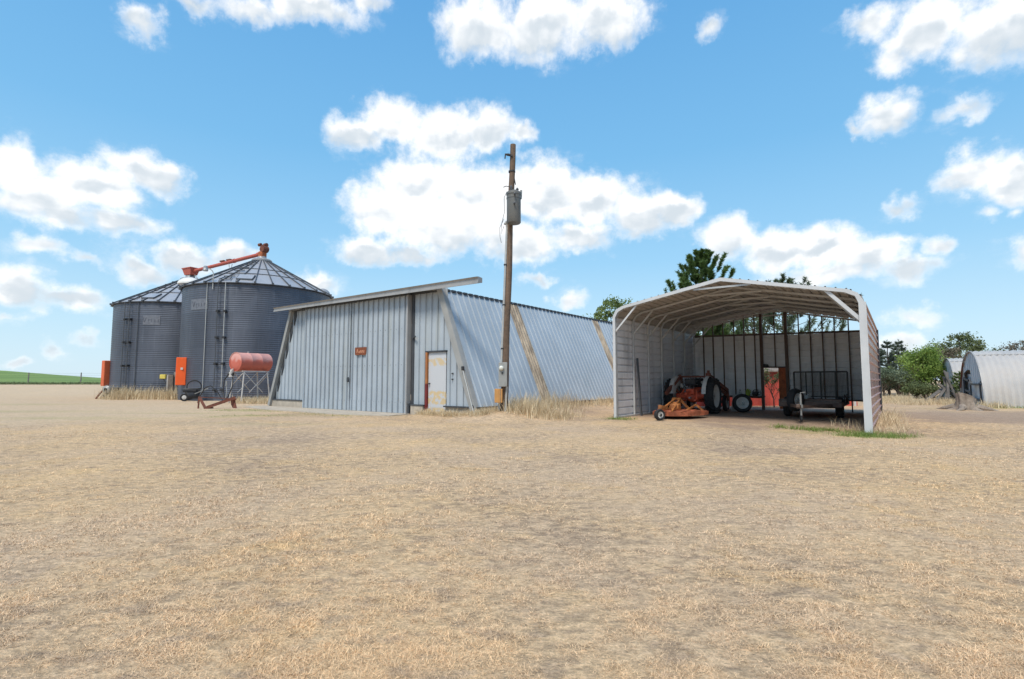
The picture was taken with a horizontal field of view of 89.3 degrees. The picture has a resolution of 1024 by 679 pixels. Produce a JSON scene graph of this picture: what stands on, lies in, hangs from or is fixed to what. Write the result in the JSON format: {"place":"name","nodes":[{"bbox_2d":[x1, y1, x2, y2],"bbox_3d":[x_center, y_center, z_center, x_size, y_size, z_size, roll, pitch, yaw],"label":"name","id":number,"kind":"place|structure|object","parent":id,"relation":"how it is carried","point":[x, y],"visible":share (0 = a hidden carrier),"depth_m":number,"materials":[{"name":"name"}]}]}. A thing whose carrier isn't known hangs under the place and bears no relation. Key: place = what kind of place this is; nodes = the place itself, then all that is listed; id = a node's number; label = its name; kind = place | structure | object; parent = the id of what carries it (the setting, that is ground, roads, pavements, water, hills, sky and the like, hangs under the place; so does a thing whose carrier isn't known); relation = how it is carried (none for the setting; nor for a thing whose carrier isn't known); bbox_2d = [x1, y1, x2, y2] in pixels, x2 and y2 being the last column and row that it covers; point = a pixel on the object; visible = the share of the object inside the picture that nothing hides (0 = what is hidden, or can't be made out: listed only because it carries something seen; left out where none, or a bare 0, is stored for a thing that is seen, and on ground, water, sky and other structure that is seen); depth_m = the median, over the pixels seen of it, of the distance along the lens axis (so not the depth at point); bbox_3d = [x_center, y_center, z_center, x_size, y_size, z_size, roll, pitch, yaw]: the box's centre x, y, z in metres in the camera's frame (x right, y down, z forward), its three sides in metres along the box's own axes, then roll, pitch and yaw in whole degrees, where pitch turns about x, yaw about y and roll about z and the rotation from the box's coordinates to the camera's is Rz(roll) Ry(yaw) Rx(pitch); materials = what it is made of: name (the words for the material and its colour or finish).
{"place":"outdoors","nodes":[
{"label":"outdoors","id":0,"kind":"place"},
{"bbox_2d":[0,370,100,382],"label":"green field","id":1,"kind":"structure","parent":0,"point":[9,375],"depth_m":144.86,"materials":[{"name":"green plant"}]},
{"bbox_2d":[0,381,1023,678],"bbox_3d":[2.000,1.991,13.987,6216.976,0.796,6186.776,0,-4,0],"label":"ground","id":2,"kind":"structure","parent":0,"point":[66,409],"depth_m":4.15,"materials":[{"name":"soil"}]},
{"bbox_2d":[0,381,100,384],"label":"field margin","id":3,"kind":"object","parent":2,"relation":"on","point":[49,383],"visible":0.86,"depth_m":62.52,"materials":[{"name":"green plant"}]},
{"bbox_2d":[0,373,100,381],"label":"wire fence","id":4,"kind":"object","parent":2,"relation":"on","point":[28,380],"visible":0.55,"depth_m":64.72,"materials":[{"name":"grey metal"}]},
{"bbox_2d":[95,384,118,398],"bbox_3d":[-25.868,3.319,33.187,1.334,0.970,0.610,0,-4,0],"label":"blower","id":5,"kind":"object","parent":2,"relation":"on","point":[106,388],"visible":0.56,"depth_m":33.01,"materials":[{"name":"grey metal"}]},
{"bbox_2d":[94,384,177,399],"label":"dry grass","id":6,"kind":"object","parent":2,"relation":"on","point":[128,394],"visible":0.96,"depth_m":32.20,"materials":[{"name":"plant"}]},
{"bbox_2d":[100,275,196,392],"bbox_3d":[-24.500,-0.299,39.123,9.465,9.112,9.478,0,-4,0],"label":"grain bin","id":7,"kind":"object","parent":2,"relation":"on","point":[145,340],"visible":0.45,"depth_m":34.75,"materials":[{"name":"grey metal"}]},
{"bbox_2d":[160,372,177,390],"bbox_3d":[-22.066,2.953,33.187,1.060,1.720,0.427,0,-4,0],"label":"meter post","id":8,"kind":"object","parent":2,"relation":"on","point":[170,380],"visible":0.73,"depth_m":33.13,"materials":[{"name":"grey wood"}]},
{"bbox_2d":[180,380,207,400],"bbox_3d":[-18.285,2.935,29.851,1.387,1.214,0.640,3,-5,-32],"label":"blower motor","id":9,"kind":"object","parent":2,"relation":"on","point":[192,394],"visible":0.98,"depth_m":29.63,"materials":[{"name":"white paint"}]},
{"bbox_2d":[197,396,236,408],"bbox_3d":[-12.583,2.710,22.151,1.603,0.569,0.620,2,-5,-19],"label":"rusty blade frame","id":10,"kind":"object","parent":2,"relation":"on","point":[233,402],"visible":0.92,"depth_m":22.14,"materials":[{"name":"brown metal"}]},
{"bbox_2d":[197,352,272,402],"bbox_3d":[-14.459,1.998,27.378,3.391,2.744,1.630,4,-6,-41],"label":"fuel tank","id":11,"kind":"object","parent":2,"relation":"on","point":[248,362],"visible":0.98,"depth_m":27.24,"materials":[{"name":"red metal"}]},
{"bbox_2d":[230,394,268,403],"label":"stand weeds","id":12,"kind":"object","parent":2,"relation":"on","point":[256,400],"visible":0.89,"depth_m":26.42,"materials":[{"name":"plant"}]},
{"bbox_2d":[175,256,333,400],"bbox_3d":[-17.170,-0.880,35.178,9.465,9.652,9.616,0,-4,0],"label":"grain bin","id":13,"kind":"object","parent":2,"relation":"on","point":[226,314],"visible":0.6,"depth_m":31.07,"materials":[{"name":"grey metal"}]},
{"bbox_2d":[181,243,268,278],"bbox_3d":[-20.879,-5.351,37.582,9.268,2.235,0.780,-2,-5,28],"label":"grain auger","id":14,"kind":"object","parent":13,"relation":"attached to","point":[194,271],"visible":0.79,"depth_m":37.22,"materials":[{"name":"orange metal"}]},
{"bbox_2d":[205,409,365,417],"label":"apron grass","id":15,"kind":"structure","parent":2,"relation":"on","point":[273,415],"depth_m":17.95,"materials":[{"name":"beige plant"}]},
{"bbox_2d":[245,406,410,415],"bbox_3d":[-7.963,2.842,20.422,9.950,0.125,1.640,-3,-6,37],"label":"concrete apron","id":16,"kind":"object","parent":2,"relation":"on","point":[324,411],"visible":0.51,"depth_m":19.48,"materials":[{"name":"beige concrete"}]},
{"bbox_2d":[267,276,613,414],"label":"machine shed","id":17,"kind":"structure","parent":2,"relation":"on","point":[410,350],"depth_m":19.85,"materials":[{"name":"blue paint"}]},
{"bbox_2d":[302,303,351,409],"bbox_3d":[-7.705,0.726,21.386,3.255,4.245,0.177,-3,-6,37],"label":"sliding door","id":18,"kind":"structure","parent":17,"relation":"in","point":[328,330],"depth_m":21.31,"materials":[{"name":"blue paint"}]},
{"bbox_2d":[350,295,411,412],"bbox_3d":[-4.993,0.570,19.458,3.320,4.255,0.200,-3,-6,37],"label":"sliding door","id":19,"kind":"structure","parent":17,"relation":"in","point":[380,379],"depth_m":19.28,"materials":[{"name":"blue paint"}]},
{"bbox_2d":[428,352,446,411],"bbox_3d":[-2.571,1.456,17.673,0.830,2.050,0.123,-3,-6,37],"label":"entry door","id":20,"kind":"structure","parent":17,"relation":"in","point":[437,381],"depth_m":17.67,"materials":[{"name":"paint"}]},
{"bbox_2d":[416,405,503,417],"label":"dry weeds","id":21,"kind":"object","parent":2,"relation":"on","point":[481,412],"visible":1,"depth_m":16.41,"materials":[{"name":"plant"}]},
{"bbox_2d":[461,366,473,411],"bbox_3d":[-1.371,1.611,16.412,0.111,1.547,0.779,4,-6,-38],"label":"leaning pipe","id":22,"kind":"object","parent":2,"relation":"on","point":[462,369],"visible":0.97,"depth_m":16.42,"materials":[{"name":"grey metal"}]},
{"bbox_2d":[495,144,521,411],"bbox_3d":[-0.092,-1.873,16.510,0.862,9.129,0.636,-3,-5,30],"label":"utility pole","id":23,"kind":"object","parent":2,"relation":"on","point":[513,197],"visible":1,"depth_m":16.48,"materials":[{"name":"weathered brown wood"},{"name":"grey enamel"},{"name":"orange painted metal"}]},
{"bbox_2d":[484,385,613,421],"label":"tall dry weeds","id":24,"kind":"object","parent":2,"relation":"on","point":[528,407],"visible":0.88,"depth_m":16.56,"materials":[{"name":"plant"}]},
{"bbox_2d":[581,294,631,321],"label":"broadleaf tree","id":25,"kind":"object","parent":2,"relation":"on","point":[610,303],"visible":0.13,"depth_m":46.80,"materials":[{"name":"green plant"}]},
{"bbox_2d":[636,358,642,415],"bbox_3d":[4.325,1.606,17.604,0.160,1.953,0.070,-3,-6,37],"label":"steel stud","id":26,"kind":"object","parent":2,"relation":"on","point":[639,387],"visible":1,"depth_m":17.58,"materials":[{"name":"grey metal"}]},
{"bbox_2d":[653,398,708,420],"bbox_3d":[5.263,2.196,16.563,1.540,0.610,3.159,-3,-6,37],"label":"rotary mower","id":27,"kind":"object","parent":2,"relation":"on","point":[661,412],"visible":1,"depth_m":16.11,"materials":[{"name":"orange metal"}]},
{"bbox_2d":[682,364,686,408],"bbox_3d":[7.128,1.950,21.361,0.145,1.852,0.130,-3,-6,37],"label":"board","id":28,"kind":"object","parent":2,"relation":"on","point":[684,379],"visible":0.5,"depth_m":21.37,"materials":[{"name":"grey wood"}]},
{"bbox_2d":[663,370,729,413],"bbox_3d":[6.997,1.969,19.571,1.785,1.586,3.296,-3,-6,37],"label":"tractor","id":29,"kind":"object","parent":2,"relation":"on","point":[709,389],"visible":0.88,"depth_m":18.96,"materials":[{"name":"metal"}]},
{"bbox_2d":[664,248,749,337],"bbox_3d":[13.113,-1.248,35.596,7.850,10.672,6.643,0,-4,0],"label":"pine tree","id":30,"kind":"object","parent":2,"relation":"on","point":[701,261],"visible":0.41,"depth_m":35.87,"materials":[{"name":"green plant"}]},
{"bbox_2d":[732,394,754,412],"bbox_3d":[8.625,2.373,19.329,0.765,0.692,0.331,-1,-5,18],"label":"loose wheel","id":31,"kind":"object","parent":2,"relation":"on","point":[742,403],"visible":1,"depth_m":19.27,"materials":[{"name":"black rubber"}]},
{"bbox_2d":[612,277,882,433],"bbox_3d":[8.378,0.646,17.807,6.760,4.333,8.345,-3,-6,37],"label":"carport","id":32,"kind":"object","parent":2,"relation":"on","point":[655,335],"visible":0.87,"depth_m":19.35,"materials":[{"name":"metal"}]},
{"bbox_2d":[750,389,760,395],"bbox_3d":[9.900,2.167,21.262,0.546,0.252,0.130,-3,-6,37],"label":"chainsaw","id":33,"kind":"object","parent":32,"relation":"on","point":[754,393],"visible":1,"depth_m":21.16,"materials":[{"name":"black plastic"}]},
{"bbox_2d":[778,368,786,408],"bbox_3d":[10.951,1.977,20.967,0.260,1.660,0.050,-3,-6,37],"label":"rusty door","id":34,"kind":"structure","parent":32,"relation":"in","point":[781,371],"depth_m":20.96,"materials":[{"name":"orange metal"}]},
{"bbox_2d":[723,313,795,333],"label":"broadleaf tree","id":35,"kind":"object","parent":2,"relation":"on","point":[765,323],"visible":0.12,"depth_m":40.34,"materials":[{"name":"green plant"}]},
{"bbox_2d":[600,416,923,438],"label":"green grass","id":36,"kind":"structure","parent":2,"relation":"on","point":[859,433],"depth_m":12.28,"materials":[{"name":"plant"}]},
{"bbox_2d":[764,368,778,406],"bbox_3d":[11.618,2.135,22.893,1.424,1.926,1.301,-2,-5,25],"label":"bush","id":37,"kind":"object","parent":2,"relation":"on","point":[776,377],"visible":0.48,"depth_m":22.85,"materials":[{"name":"green plant"}]},
{"bbox_2d":[697,368,857,405],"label":"red outbuilding","id":38,"kind":"structure","parent":2,"relation":"on","point":[768,395],"depth_m":24.07,"materials":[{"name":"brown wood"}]},
{"bbox_2d":[723,273,862,334],"bbox_3d":[17.454,-0.203,33.214,9.265,8.208,8.394,-3,-6,38],"label":"pine tree","id":39,"kind":"object","parent":2,"relation":"on","point":[792,319],"visible":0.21,"depth_m":32.46,"materials":[{"name":"green plant"}]},
{"bbox_2d":[779,371,850,421],"bbox_3d":[9.648,1.739,16.597,1.905,1.524,5.425,-3,-6,37],"label":"trailer","id":40,"kind":"object","parent":2,"relation":"on","point":[792,401],"visible":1,"depth_m":16.70,"materials":[{"name":"brown metal"}]},
{"bbox_2d":[826,406,920,433],"bbox_3d":[10.869,2.252,15.467,2.088,0.512,7.942,-3,-6,37],"label":"grass tuft","id":41,"kind":"object","parent":2,"relation":"on","point":[884,415],"visible":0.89,"depth_m":13.87,"materials":[{"name":"plant"}]},
{"bbox_2d":[879,349,898,389],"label":"cedar tree","id":42,"kind":"object","parent":2,"relation":"on","point":[881,358],"visible":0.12,"depth_m":41.62,"materials":[{"name":"green plant"}]},
{"bbox_2d":[879,339,900,394],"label":"cedar tree","id":43,"kind":"object","parent":2,"relation":"on","point":[891,357],"visible":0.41,"depth_m":42.76,"materials":[{"name":"green plant"}]},
{"bbox_2d":[880,367,910,395],"bbox_3d":[27.736,3.191,38.897,3.587,2.356,3.294,0,-4,0],"label":"bush","id":44,"kind":"object","parent":2,"relation":"on","point":[892,373],"visible":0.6,"depth_m":38.58,"materials":[{"name":"green plant"}]},
{"bbox_2d":[884,338,906,393],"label":"cedar tree","id":45,"kind":"object","parent":2,"relation":"on","point":[897,345],"visible":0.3,"depth_m":44.42,"materials":[{"name":"green plant"}]},
{"bbox_2d":[880,365,914,395],"bbox_3d":[29.599,3.185,39.761,3.393,2.482,3.384,-3,-5,32],"label":"bush","id":46,"kind":"object","parent":2,"relation":"on","point":[909,377],"visible":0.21,"depth_m":39.43,"materials":[{"name":"green plant"}]},
{"bbox_2d":[888,368,918,395],"bbox_3d":[30.602,3.280,40.367,2.706,2.391,2.894,-2,-5,28],"label":"bush","id":47,"kind":"object","parent":2,"relation":"on","point":[909,380],"visible":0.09,"depth_m":39.92,"materials":[{"name":"green plant"}]},
{"bbox_2d":[888,341,949,397],"bbox_3d":[27.642,2.024,34.833,3.738,4.034,3.669,0,-4,0],"label":"shrub","id":48,"kind":"object","parent":2,"relation":"on","point":[928,368],"visible":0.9,"depth_m":34.58,"materials":[{"name":"green plant"}]},
{"bbox_2d":[899,379,940,398],"bbox_3d":[26.430,3.232,33.486,2.348,1.414,2.571,0,-4,0],"label":"shrub","id":49,"kind":"object","parent":2,"relation":"on","point":[917,390],"visible":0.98,"depth_m":33.26,"materials":[{"name":"green plant"}]},
{"bbox_2d":[894,345,945,395],"bbox_3d":[30.585,2.387,38.917,2.994,3.940,3.023,1,-5,-10],"label":"broadleaf tree","id":50,"kind":"object","parent":2,"relation":"on","point":[913,371],"visible":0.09,"depth_m":39.12,"materials":[{"name":"green plant"}]},
{"bbox_2d":[926,388,942,399],"bbox_3d":[22.628,2.988,27.818,2.426,0.840,0.166,3,-5,-30],"label":"weathered plank","id":51,"kind":"object","parent":2,"relation":"on","point":[934,394],"visible":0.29,"depth_m":27.83,"materials":[{"name":"grey wood"}]},
{"bbox_2d":[935,387,944,401],"bbox_3d":[22.950,2.830,27.654,2.182,1.177,0.141,3,-5,-32],"label":"weathered plank","id":52,"kind":"object","parent":2,"relation":"on","point":[941,393],"visible":0.36,"depth_m":27.51,"materials":[{"name":"grey wood"}]},
{"bbox_2d":[946,372,949,398],"bbox_3d":[23.247,2.556,27.648,0.123,1.711,1.361,-4,-6,40],"label":"weathered plank","id":53,"kind":"object","parent":2,"relation":"on","point":[948,390],"visible":0.64,"depth_m":27.62,"materials":[{"name":"grey wood"}]},
{"bbox_2d":[882,394,1015,408],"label":"dry grass","id":54,"kind":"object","parent":2,"relation":"on","point":[894,399],"visible":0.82,"depth_m":25.56,"materials":[{"name":"plant"}]},
{"bbox_2d":[943,370,955,398],"bbox_3d":[23.386,2.521,27.599,0.107,1.779,0.944,0,-4,5],"label":"weathered plank","id":55,"kind":"object","parent":2,"relation":"on","point":[949,382],"visible":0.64,"depth_m":27.68,"materials":[{"name":"grey wood"}]},
{"bbox_2d":[937,346,965,364],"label":"broadleaf tree","id":56,"kind":"object","parent":2,"relation":"on","point":[949,354],"visible":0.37,"depth_m":47.76,"materials":[{"name":"green plant"}]},
{"bbox_2d":[941,358,962,396],"bbox_3d":[31.698,2.312,30.795,9.100,2.607,4.952,-3,-5,31],"label":"quonset hut","id":57,"kind":"object","parent":2,"relation":"on","point":[952,365],"visible":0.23,"depth_m":32.33,"materials":[{"name":"grey metal"}]},
{"bbox_2d":[944,370,960,399],"bbox_3d":[24.006,2.560,27.813,1.533,1.869,1.470,-2,-5,20],"label":"sapling","id":58,"kind":"object","parent":2,"relation":"on","point":[955,379],"visible":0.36,"depth_m":27.78,"materials":[{"name":"green plant"}]},
{"bbox_2d":[926,331,988,358],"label":"broadleaf tree","id":59,"kind":"object","parent":2,"relation":"on","point":[969,343],"visible":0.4,"depth_m":49.81,"materials":[{"name":"green plant"}]},
{"bbox_2d":[936,393,997,410],"bbox_3d":[18.374,2.521,20.979,1.533,0.752,1.568,-1,-5,14],"label":"tree stump","id":60,"kind":"object","parent":2,"relation":"on","point":[963,401],"visible":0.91,"depth_m":20.71,"materials":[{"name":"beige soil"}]},
{"bbox_2d":[960,350,1023,407],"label":"quonset hut","id":61,"kind":"object","parent":2,"relation":"on","point":[993,376],"visible":0.9,"depth_m":23.15,"materials":[{"name":"grey metal"}]},
{"bbox_2d":[972,381,982,403],"bbox_3d":[21.780,2.289,24.213,0.040,1.620,1.950,-3,-5,31],"label":"door panel","id":62,"kind":"structure","parent":61,"relation":"in","point":[976,388],"depth_m":24.43,"materials":[{"name":"grey metal"}]},
{"bbox_2d":[998,341,1023,350],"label":"broadleaf tree","id":63,"kind":"object","parent":2,"relation":"on","point":[1015,346],"visible":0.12,"depth_m":54.09,"materials":[{"name":"green plant"}]},
{"bbox_2d":[1009,340,1023,350],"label":"broadleaf tree","id":64,"kind":"object","parent":2,"relation":"on","point":[1021,341],"visible":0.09,"depth_m":54.38,"materials":[{"name":"green plant"}]},
{"bbox_2d":[0,0,1023,379],"label":"sky","id":65,"kind":"structure","parent":0,"point":[874,149],"materials":[{"name":"blue"}]},
{"bbox_2d":[731,395,737,411],"bbox_3d":[8.594,2.447,19.960,0.209,0.648,0.300,3,-6,-36],"label":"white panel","id":66,"kind":"object","parent":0,"point":[733,409],"visible":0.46,"depth_m":19.98,"materials":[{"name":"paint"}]}
]}

